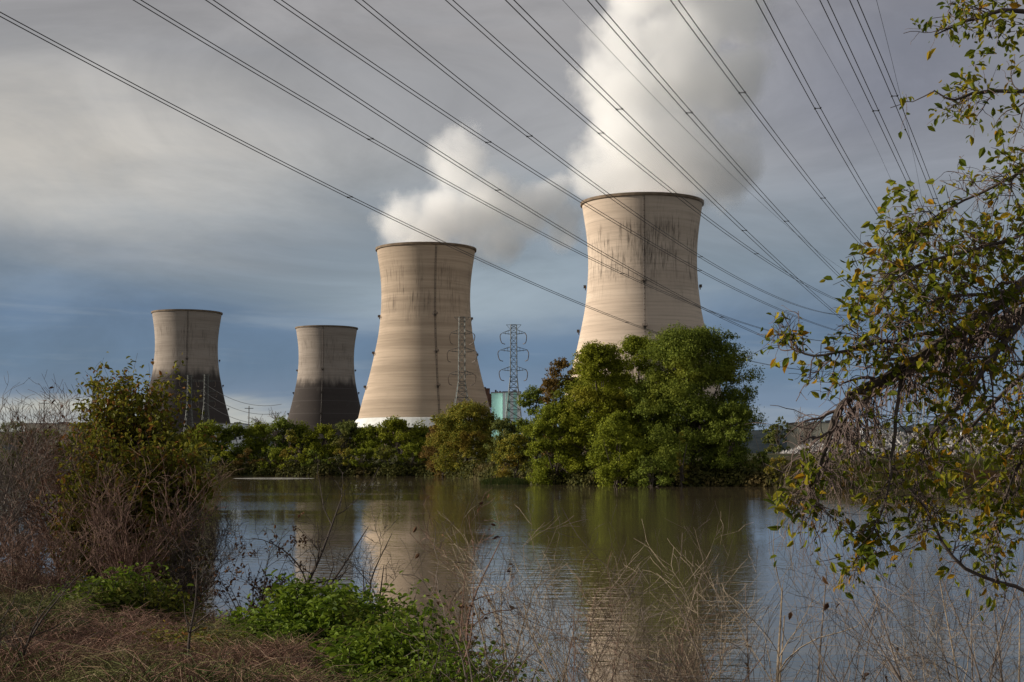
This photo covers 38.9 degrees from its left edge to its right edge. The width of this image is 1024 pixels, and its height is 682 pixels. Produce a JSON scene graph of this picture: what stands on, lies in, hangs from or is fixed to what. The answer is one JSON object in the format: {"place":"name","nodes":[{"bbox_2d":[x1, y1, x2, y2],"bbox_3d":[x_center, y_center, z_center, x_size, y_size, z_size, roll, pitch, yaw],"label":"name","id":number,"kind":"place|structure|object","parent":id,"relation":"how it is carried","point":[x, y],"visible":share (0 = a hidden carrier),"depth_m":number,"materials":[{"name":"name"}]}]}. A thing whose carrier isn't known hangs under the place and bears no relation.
{"place":"outdoors","nodes":[
{"label":"outdoors","id":0,"kind":"place"},
{"bbox_2d":[4,644,167,680],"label":"riverbank","id":1,"kind":"structure","parent":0,"point":[85,658],"depth_m":14.83,"materials":[{"name":"soil"}]},
{"bbox_2d":[0,505,70,599],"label":"bare shrub","id":2,"kind":"object","parent":1,"relation":"on","point":[22,586],"visible":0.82,"depth_m":20.78,"materials":[{"name":"red plant"}]},
{"bbox_2d":[0,394,74,571],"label":"bare shrub","id":3,"kind":"object","parent":1,"relation":"on","point":[1,467],"visible":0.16,"depth_m":32.92,"materials":[{"name":"brown plant"}]},
{"bbox_2d":[0,543,102,679],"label":"sapling","id":4,"kind":"object","parent":1,"relation":"on","point":[32,633],"visible":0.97,"depth_m":12.83,"materials":[{"name":"brown plant"}]},
{"bbox_2d":[0,371,105,560],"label":"bare shrub","id":5,"kind":"object","parent":1,"relation":"on","point":[4,505],"visible":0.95,"depth_m":27.00,"materials":[{"name":"brown plant"}]},
{"bbox_2d":[0,372,133,580],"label":"bare shrub","id":6,"kind":"object","parent":1,"relation":"on","point":[58,492],"visible":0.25,"depth_m":28.47,"materials":[{"name":"red plant"}]},
{"bbox_2d":[0,494,136,599],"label":"bare shrub","id":7,"kind":"object","parent":1,"relation":"on","point":[63,575],"visible":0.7,"depth_m":22.70,"materials":[{"name":"red plant"}]},
{"bbox_2d":[0,602,148,640],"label":"dry grass","id":8,"kind":"structure","parent":1,"relation":"on","point":[51,614],"depth_m":16.80,"materials":[{"name":"brown plant"}]},
{"bbox_2d":[33,411,148,586],"bbox_3d":[-7.980,3.239,27.368,2.180,3.816,2.525,0,-5,0],"label":"leafy bush","id":9,"kind":"object","parent":1,"relation":"on","point":[87,468],"visible":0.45,"depth_m":27.20,"materials":[{"name":"green plant"}]},
{"bbox_2d":[34,562,193,625],"bbox_3d":[-5.625,3.787,20.738,2.240,1.192,3.097,1,-5,-11],"label":"leafy mound","id":10,"kind":"object","parent":1,"relation":"on","point":[112,586],"visible":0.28,"depth_m":20.36,"materials":[{"name":"green plant"}]},
{"bbox_2d":[31,437,238,589],"bbox_3d":[-6.563,3.396,25.497,3.906,3.505,2.312,-3,-5,32],"label":"bare shrub","id":11,"kind":"object","parent":1,"relation":"on","point":[115,563],"visible":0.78,"depth_m":25.25,"materials":[{"name":"red plant"}]},
{"bbox_2d":[57,351,226,577],"bbox_3d":[-7.524,2.955,29.398,3.520,5.560,2.946,0,-5,0],"label":"tall bush","id":12,"kind":"object","parent":1,"relation":"on","point":[121,411],"visible":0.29,"depth_m":29.02,"materials":[{"name":"green plant"}]},
{"bbox_2d":[109,569,210,627],"bbox_3d":[-5.029,3.852,20.734,1.731,1.154,2.805,0,-5,0],"label":"leafy mound","id":13,"kind":"object","parent":1,"relation":"on","point":[170,602],"visible":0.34,"depth_m":20.40,"materials":[{"name":"green plant"}]},
{"bbox_2d":[101,421,226,607],"bbox_3d":[-6.599,3.696,27.693,2.612,4.348,2.442,4,-6,-41],"label":"leafy bush","id":14,"kind":"object","parent":1,"relation":"on","point":[147,507],"visible":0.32,"depth_m":27.43,"materials":[{"name":"green plant"}]},
{"bbox_2d":[0,562,340,681],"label":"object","id":15,"kind":"object","parent":1,"relation":"on","point":[282,660],"visible":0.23,"depth_m":15.69,"materials":[{"name":"brown plant"}]},
{"bbox_2d":[144,531,235,668],"bbox_3d":[-3.239,2.728,14.310,0.864,1.748,0.877,2,-5,-25],"label":"sapling","id":16,"kind":"object","parent":1,"relation":"on","point":[191,625],"visible":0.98,"depth_m":14.34,"materials":[{"name":"brown plant"}]},
{"bbox_2d":[91,620,303,665],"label":"dry grass","id":17,"kind":"structure","parent":1,"relation":"on","point":[185,633],"depth_m":16.18,"materials":[{"name":"brown plant"}]},
{"bbox_2d":[140,491,261,613],"bbox_3d":[-5.235,3.990,24.795,2.526,2.806,1.672,-3,-6,35],"label":"bare shrub","id":18,"kind":"object","parent":1,"relation":"on","point":[184,560],"visible":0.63,"depth_m":24.83,"materials":[{"name":"brown plant"}]},
{"bbox_2d":[175,512,319,617],"bbox_3d":[-4.394,4.283,24.392,2.109,2.804,1.680,-2,-5,25],"label":"sapling","id":19,"kind":"object","parent":1,"relation":"on","point":[258,588],"visible":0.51,"depth_m":24.25,"materials":[{"name":"brown plant"}]},
{"bbox_2d":[229,454,398,596],"bbox_3d":[-3.310,3.747,23.965,2.336,3.819,2.093,4,-6,-40],"label":"sapling","id":20,"kind":"object","parent":1,"relation":"on","point":[326,539],"visible":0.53,"depth_m":23.91,"materials":[{"name":"brown plant"}]},
{"bbox_2d":[215,567,430,663],"bbox_3d":[-1.793,4.674,18.660,4.102,3.618,6.302,0,-5,0],"label":"leafy mound","id":21,"kind":"object","parent":1,"relation":"on","point":[344,607],"visible":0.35,"depth_m":17.66,"materials":[{"name":"green plant"}]},
{"bbox_2d":[306,510,404,613],"bbox_3d":[-2.304,4.011,22.222,1.496,2.932,1.486,3,-5,-33],"label":"sapling","id":22,"kind":"object","parent":1,"relation":"on","point":[372,575],"visible":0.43,"depth_m":22.21,"materials":[{"name":"brown plant"}]},
{"bbox_2d":[305,570,518,681],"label":"leafy mound","id":23,"kind":"object","parent":1,"relation":"on","point":[369,656],"visible":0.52,"depth_m":14.79,"materials":[{"name":"green plant"}]},
{"bbox_2d":[351,613,558,681],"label":"leafy mound","id":24,"kind":"object","parent":1,"relation":"on","point":[434,677],"visible":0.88,"depth_m":13.04,"materials":[{"name":"green plant"}]},
{"bbox_2d":[375,481,575,680],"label":"sapling","id":25,"kind":"object","parent":1,"relation":"on","point":[466,630],"visible":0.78,"depth_m":14.06,"materials":[{"name":"red plant"}]},
{"bbox_2d":[383,520,585,681],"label":"sapling","id":26,"kind":"object","parent":1,"relation":"on","point":[471,675],"visible":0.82,"depth_m":12.46,"materials":[{"name":"brown plant"}]},
{"bbox_2d":[421,489,584,681],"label":"sapling","id":27,"kind":"object","parent":1,"relation":"on","point":[500,631],"visible":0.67,"depth_m":14.55,"materials":[{"name":"plant"}]},
{"bbox_2d":[468,504,714,681],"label":"sapling","id":28,"kind":"object","parent":1,"relation":"on","point":[586,611],"visible":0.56,"depth_m":13.54,"materials":[{"name":"brown plant"}]},
{"bbox_2d":[421,503,784,681],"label":"sapling","id":29,"kind":"object","parent":1,"relation":"on","point":[557,643],"visible":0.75,"depth_m":12.20,"materials":[{"name":"plant"}]},
{"bbox_2d":[428,550,813,681],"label":"sapling","id":30,"kind":"object","parent":1,"relation":"on","point":[574,656],"visible":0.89,"depth_m":11.27,"materials":[{"name":"brown plant"}]},
{"bbox_2d":[508,562,765,681],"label":"sapling","id":31,"kind":"object","parent":1,"relation":"on","point":[572,633],"visible":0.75,"depth_m":12.11,"materials":[{"name":"plant"}]},
{"bbox_2d":[526,526,833,681],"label":"sapling","id":32,"kind":"object","parent":1,"relation":"on","point":[688,648],"visible":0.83,"depth_m":11.55,"materials":[{"name":"plant"}]},
{"bbox_2d":[643,436,879,681],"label":"sapling","id":33,"kind":"object","parent":1,"relation":"on","point":[778,674],"visible":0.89,"depth_m":11.35,"materials":[{"name":"plant"}]},
{"bbox_2d":[543,503,989,681],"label":"sapling","id":34,"kind":"object","parent":1,"relation":"on","point":[748,656],"visible":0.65,"depth_m":11.93,"materials":[{"name":"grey plant"}]},
{"bbox_2d":[593,502,944,681],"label":"sapling","id":35,"kind":"object","parent":1,"relation":"on","point":[825,605],"visible":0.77,"depth_m":11.13,"materials":[{"name":"brown plant"}]},
{"bbox_2d":[716,483,1023,681],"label":"sapling","id":36,"kind":"object","parent":1,"relation":"on","point":[996,650],"visible":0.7,"depth_m":10.44,"materials":[{"name":"brown plant"}]},
{"bbox_2d":[746,0,1023,620],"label":"hanging tree","id":37,"kind":"object","parent":1,"relation":"on","point":[1003,329],"visible":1,"depth_m":8.16,"materials":[{"name":"green plant"}]},
{"bbox_2d":[829,561,943,681],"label":"sapling","id":38,"kind":"object","parent":1,"relation":"on","point":[870,633],"visible":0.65,"depth_m":11.25,"materials":[{"name":"brown plant"}]},
{"bbox_2d":[752,452,1023,681],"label":"sapling","id":39,"kind":"object","parent":1,"relation":"on","point":[973,655],"visible":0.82,"depth_m":10.04,"materials":[{"name":"brown plant"}]},
{"bbox_2d":[811,538,1023,681],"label":"sapling","id":40,"kind":"object","parent":1,"relation":"on","point":[955,662],"visible":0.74,"depth_m":10.25,"materials":[{"name":"plant"}]},
{"bbox_2d":[819,560,1023,681],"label":"sapling","id":41,"kind":"object","parent":1,"relation":"on","point":[941,650],"visible":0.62,"depth_m":10.66,"materials":[{"name":"plant"}]},
{"bbox_2d":[0,557,461,681],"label":"dry grass","id":42,"kind":"structure","parent":0,"point":[123,658],"depth_m":13.77,"materials":[{"name":"plant"}]},
{"bbox_2d":[0,475,1023,681],"bbox_3d":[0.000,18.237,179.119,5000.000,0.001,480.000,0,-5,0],"label":"river","id":43,"kind":"structure","parent":0,"point":[282,503],"depth_m":56.90,"materials":[{"name":"liquid"}]},
{"bbox_2d":[0,0,1023,430],"label":"sky","id":44,"kind":"structure","parent":0,"point":[118,206],"materials":[{"name":"grey"}]},
{"bbox_2d":[1,422,1023,453],"bbox_3d":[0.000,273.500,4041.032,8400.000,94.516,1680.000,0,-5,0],"label":"hills","id":45,"kind":"structure","parent":0,"point":[753,446],"depth_m":3579.52,"materials":[{"name":"plant"}]},
{"bbox_2d":[5,453,1023,488],"bbox_3d":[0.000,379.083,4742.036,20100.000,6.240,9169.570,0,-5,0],"label":"island ground","id":46,"kind":"structure","parent":0,"point":[773,455],"depth_m":254.99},
{"bbox_2d":[0,421,41,463],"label":"tree","id":47,"kind":"object","parent":46,"relation":"on","point":[21,442],"visible":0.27,"depth_m":315.35,"materials":[{"name":"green plant"}]},
{"bbox_2d":[143,309,229,441],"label":"cooling tower","id":48,"kind":"structure","parent":46,"relation":"on","point":[192,335],"depth_m":1127.72,"materials":[{"name":"concrete"}]},
{"bbox_2d":[183,419,232,462],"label":"tree","id":49,"kind":"object","parent":46,"relation":"on","point":[211,430],"visible":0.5,"depth_m":307.94,"materials":[{"name":"green plant"}]},
{"bbox_2d":[212,422,255,464],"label":"tree","id":50,"kind":"object","parent":46,"relation":"on","point":[236,430],"visible":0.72,"depth_m":308.01,"materials":[{"name":"green plant"}]},
{"bbox_2d":[236,419,274,461],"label":"tree","id":51,"kind":"object","parent":46,"relation":"on","point":[257,429],"visible":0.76,"depth_m":308.47,"materials":[{"name":"green plant"}]},
{"bbox_2d":[256,446,282,470],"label":"bush","id":52,"kind":"object","parent":46,"relation":"on","point":[277,450],"visible":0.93,"depth_m":297.97,"materials":[{"name":"green plant"}]},
{"bbox_2d":[258,414,303,462],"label":"tree","id":53,"kind":"object","parent":46,"relation":"on","point":[283,424],"visible":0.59,"depth_m":307.45,"materials":[{"name":"green plant"}]},
{"bbox_2d":[279,429,297,461],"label":"tree","id":54,"kind":"object","parent":46,"relation":"on","point":[292,439],"visible":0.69,"depth_m":302.67,"materials":[{"name":"green plant"}]},
{"bbox_2d":[277,443,310,469],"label":"bush","id":55,"kind":"object","parent":46,"relation":"on","point":[301,458],"visible":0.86,"depth_m":295.61,"materials":[{"name":"green plant"}]},
{"bbox_2d":[285,421,322,458],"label":"tree","id":56,"kind":"object","parent":46,"relation":"on","point":[303,427],"visible":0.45,"depth_m":308.69,"materials":[{"name":"green plant"}]},
{"bbox_2d":[281,325,360,453],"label":"cooling tower","id":57,"kind":"structure","parent":46,"relation":"on","point":[325,392],"depth_m":1264.00,"materials":[{"name":"concrete"}]},
{"bbox_2d":[302,423,342,464],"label":"tree","id":58,"kind":"object","parent":46,"relation":"on","point":[327,431],"visible":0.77,"depth_m":305.77,"materials":[{"name":"green plant"}]},
{"bbox_2d":[326,419,364,464],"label":"tree","id":59,"kind":"object","parent":46,"relation":"on","point":[348,429],"visible":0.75,"depth_m":304.59,"materials":[{"name":"green plant"}]},
{"bbox_2d":[341,447,372,469],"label":"bush","id":60,"kind":"object","parent":46,"relation":"on","point":[361,451],"visible":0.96,"depth_m":293.14,"materials":[{"name":"green plant"}]},
{"bbox_2d":[348,423,392,463],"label":"tree","id":61,"kind":"object","parent":46,"relation":"on","point":[367,433],"visible":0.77,"depth_m":303.75,"materials":[{"name":"green plant"}]},
{"bbox_2d":[367,443,398,468],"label":"bush","id":62,"kind":"object","parent":46,"relation":"on","point":[380,452],"visible":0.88,"depth_m":293.60,"materials":[{"name":"green plant"}]},
{"bbox_2d":[0,459,782,486],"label":"undergrowth","id":63,"kind":"object","parent":46,"relation":"on","point":[721,477],"visible":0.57,"depth_m":246.24,"materials":[{"name":"green plant"}]},
{"bbox_2d":[373,415,428,464],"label":"tree","id":64,"kind":"object","parent":46,"relation":"on","point":[397,425],"visible":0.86,"depth_m":300.93,"materials":[{"name":"green plant"}]},
{"bbox_2d":[395,442,425,472],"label":"bush","id":65,"kind":"object","parent":46,"relation":"on","point":[414,449],"visible":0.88,"depth_m":292.83,"materials":[{"name":"green plant"}]},
{"bbox_2d":[354,242,490,453],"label":"cooling tower","id":66,"kind":"structure","parent":46,"relation":"on","point":[425,294],"depth_m":773.28,"materials":[{"name":"concrete"}]},
{"bbox_2d":[419,425,452,476],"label":"tree","id":67,"kind":"object","parent":46,"relation":"on","point":[428,451],"visible":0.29,"depth_m":278.56,"materials":[{"name":"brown plant"}]},
{"bbox_2d":[423,398,500,471],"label":"tree","id":68,"kind":"object","parent":46,"relation":"on","point":[456,436],"visible":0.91,"depth_m":269.58,"materials":[{"name":"green plant"}]},
{"bbox_2d":[447,317,477,446],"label":"lattice pylon","id":69,"kind":"object","parent":46,"relation":"on","point":[464,365],"visible":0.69,"depth_m":470.89,"materials":[{"name":"metal"}]},
{"bbox_2d":[491,391,502,436],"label":"building","id":70,"kind":"structure","parent":46,"relation":"on","point":[497,401],"depth_m":639.76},
{"bbox_2d":[483,417,519,464],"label":"tree","id":71,"kind":"object","parent":46,"relation":"on","point":[506,426],"visible":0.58,"depth_m":260.68,"materials":[{"name":"green plant"}]},
{"bbox_2d":[502,390,520,453],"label":"building","id":72,"kind":"structure","parent":46,"relation":"on","point":[505,395],"depth_m":635.63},
{"bbox_2d":[490,432,533,477],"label":"tree","id":73,"kind":"object","parent":46,"relation":"on","point":[506,449],"visible":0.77,"depth_m":223.76,"materials":[{"name":"green plant"}]},
{"bbox_2d":[498,324,528,445],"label":"lattice pylon","id":74,"kind":"object","parent":46,"relation":"on","point":[516,375],"visible":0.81,"depth_m":478.51,"materials":[{"name":"metal"}]},
{"bbox_2d":[511,385,559,466],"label":"tree","id":75,"kind":"object","parent":46,"relation":"on","point":[533,397],"visible":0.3,"depth_m":235.34,"materials":[{"name":"green plant"}]},
{"bbox_2d":[521,400,592,484],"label":"tree","id":76,"kind":"object","parent":46,"relation":"on","point":[544,427],"visible":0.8,"depth_m":206.00,"materials":[{"name":"green plant"}]},
{"bbox_2d":[538,356,586,467],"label":"tree","id":77,"kind":"object","parent":46,"relation":"on","point":[549,384],"visible":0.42,"depth_m":225.71,"materials":[{"name":"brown plant"}]},
{"bbox_2d":[550,373,627,455],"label":"tree","id":78,"kind":"object","parent":46,"relation":"on","point":[559,392],"visible":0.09,"depth_m":223.95,"materials":[{"name":"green plant"}]},
{"bbox_2d":[557,338,643,472],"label":"tree","id":79,"kind":"object","parent":46,"relation":"on","point":[594,359],"visible":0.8,"depth_m":205.37,"materials":[{"name":"green plant"}]},
{"bbox_2d":[584,410,656,485],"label":"tree","id":80,"kind":"object","parent":46,"relation":"on","point":[616,421],"visible":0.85,"depth_m":194.58,"materials":[{"name":"green plant"}]},
{"bbox_2d":[595,330,670,462],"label":"tree","id":81,"kind":"object","parent":46,"relation":"on","point":[633,345],"visible":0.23,"depth_m":211.80,"materials":[{"name":"green plant"}]},
{"bbox_2d":[560,192,724,452],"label":"cooling tower","id":82,"kind":"structure","parent":46,"relation":"on","point":[616,294],"depth_m":629.40,"materials":[{"name":"concrete"}]},
{"bbox_2d":[628,452,678,486],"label":"bush","id":83,"kind":"object","parent":46,"relation":"on","point":[652,470],"visible":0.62,"depth_m":191.40,"materials":[{"name":"green plant"}]},
{"bbox_2d":[673,432,688,485],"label":"vine","id":84,"kind":"object","parent":46,"relation":"on","point":[681,474],"visible":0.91,"depth_m":193.00,"materials":[{"name":"green plant"}]},
{"bbox_2d":[622,321,770,471],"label":"tree","id":85,"kind":"object","parent":46,"relation":"on","point":[674,352],"visible":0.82,"depth_m":201.96,"materials":[{"name":"green plant"}]},
{"bbox_2d":[706,400,753,472],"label":"tree","id":86,"kind":"object","parent":46,"relation":"on","point":[738,433],"visible":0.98,"depth_m":196.72,"materials":[{"name":"green plant"}]},
{"bbox_2d":[769,416,793,452],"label":"tree","id":87,"kind":"object","parent":46,"relation":"on","point":[775,440],"visible":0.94,"depth_m":359.19,"materials":[{"name":"green plant"}]},
{"bbox_2d":[764,455,800,481],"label":"bush","id":88,"kind":"object","parent":46,"relation":"on","point":[780,460],"visible":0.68,"depth_m":189.34,"materials":[{"name":"green plant"}]},
{"bbox_2d":[791,407,817,444],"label":"bare tree","id":89,"kind":"object","parent":46,"relation":"on","point":[805,434],"visible":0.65,"depth_m":498.58,"materials":[{"name":"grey plant"}]},
{"bbox_2d":[787,420,855,450],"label":"building","id":90,"kind":"structure","parent":46,"relation":"on","point":[823,426],"depth_m":619.12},
{"bbox_2d":[696,459,1023,488],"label":"meadow grass","id":91,"kind":"structure","parent":46,"relation":"on","point":[970,468],"depth_m":184.66,"materials":[{"name":"plant"}]},
{"bbox_2d":[882,293,923,434],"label":"lattice pylon","id":92,"kind":"object","parent":46,"relation":"on","point":[902,392],"visible":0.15,"depth_m":401.29,"materials":[{"name":"metal"}]},
{"bbox_2d":[0,12,876,371],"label":"power line","id":93,"kind":"object","parent":92,"relation":"attached to","point":[296,168],"visible":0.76,"depth_m":113.14,"materials":[{"name":"metal"}]},
{"bbox_2d":[133,0,831,341],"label":"power line","id":94,"kind":"object","parent":92,"relation":"attached to","point":[622,273],"visible":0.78,"depth_m":118.58,"materials":[{"name":"metal"}]},
{"bbox_2d":[206,0,868,367],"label":"power line","id":95,"kind":"object","parent":92,"relation":"attached to","point":[451,158],"visible":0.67,"depth_m":117.55,"materials":[{"name":"metal"}]},
{"bbox_2d":[274,0,922,338],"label":"power line","id":96,"kind":"object","parent":92,"relation":"attached to","point":[699,270],"visible":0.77,"depth_m":122.79,"materials":[{"name":"metal"}]},
{"bbox_2d":[355,0,874,314],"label":"power line","id":97,"kind":"object","parent":92,"relation":"attached to","point":[547,147],"visible":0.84,"depth_m":123.00,"materials":[{"name":"metal"}]},
{"bbox_2d":[882,281,960,433],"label":"lattice pylon","id":98,"kind":"object","parent":46,"relation":"on","point":[932,292],"visible":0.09,"depth_m":341.11,"materials":[{"name":"metal"}]},
{"bbox_2d":[445,0,908,314],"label":"power line","id":99,"kind":"object","parent":98,"relation":"attached to","point":[610,138],"visible":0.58,"depth_m":125.21,"materials":[{"name":"metal"}]},
{"bbox_2d":[505,0,875,345],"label":"power line","id":100,"kind":"object","parent":98,"relation":"attached to","point":[647,133],"visible":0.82,"depth_m":108.40,"materials":[{"name":"metal"}]},
{"bbox_2d":[587,0,893,321],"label":"power line","id":101,"kind":"object","parent":98,"relation":"attached to","point":[691,112],"visible":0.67,"depth_m":114.97,"materials":[{"name":"metal"}]},
{"bbox_2d":[670,0,914,294],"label":"power line","id":102,"kind":"object","parent":98,"relation":"attached to","point":[757,109],"visible":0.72,"depth_m":115.32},
{"bbox_2d":[755,0,928,281],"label":"power line","id":103,"kind":"object","parent":98,"relation":"attached to","point":[815,108],"visible":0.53,"depth_m":116.18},
{"bbox_2d":[819,0,965,310],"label":"power line","id":104,"kind":"object","parent":98,"relation":"attached to","point":[868,101],"visible":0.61,"depth_m":118.17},
{"bbox_2d":[849,0,967,297],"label":"power line","id":105,"kind":"object","parent":98,"relation":"attached to","point":[892,96],"visible":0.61,"depth_m":120.13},
{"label":"spit","id":106,"kind":"structure","parent":0,"visible":0},
{"bbox_2d":[480,477,530,484],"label":"spit grass","id":107,"kind":"structure","parent":106,"relation":"on","point":[505,481],"depth_m":204.91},
{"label":"embankment","id":108,"kind":"structure","parent":0,"visible":0},
{"bbox_2d":[777,431,1022,454],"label":"riprap","id":109,"kind":"object","parent":108,"relation":"on","point":[888,440],"visible":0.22,"depth_m":266.10,"materials":[{"name":"stone"}]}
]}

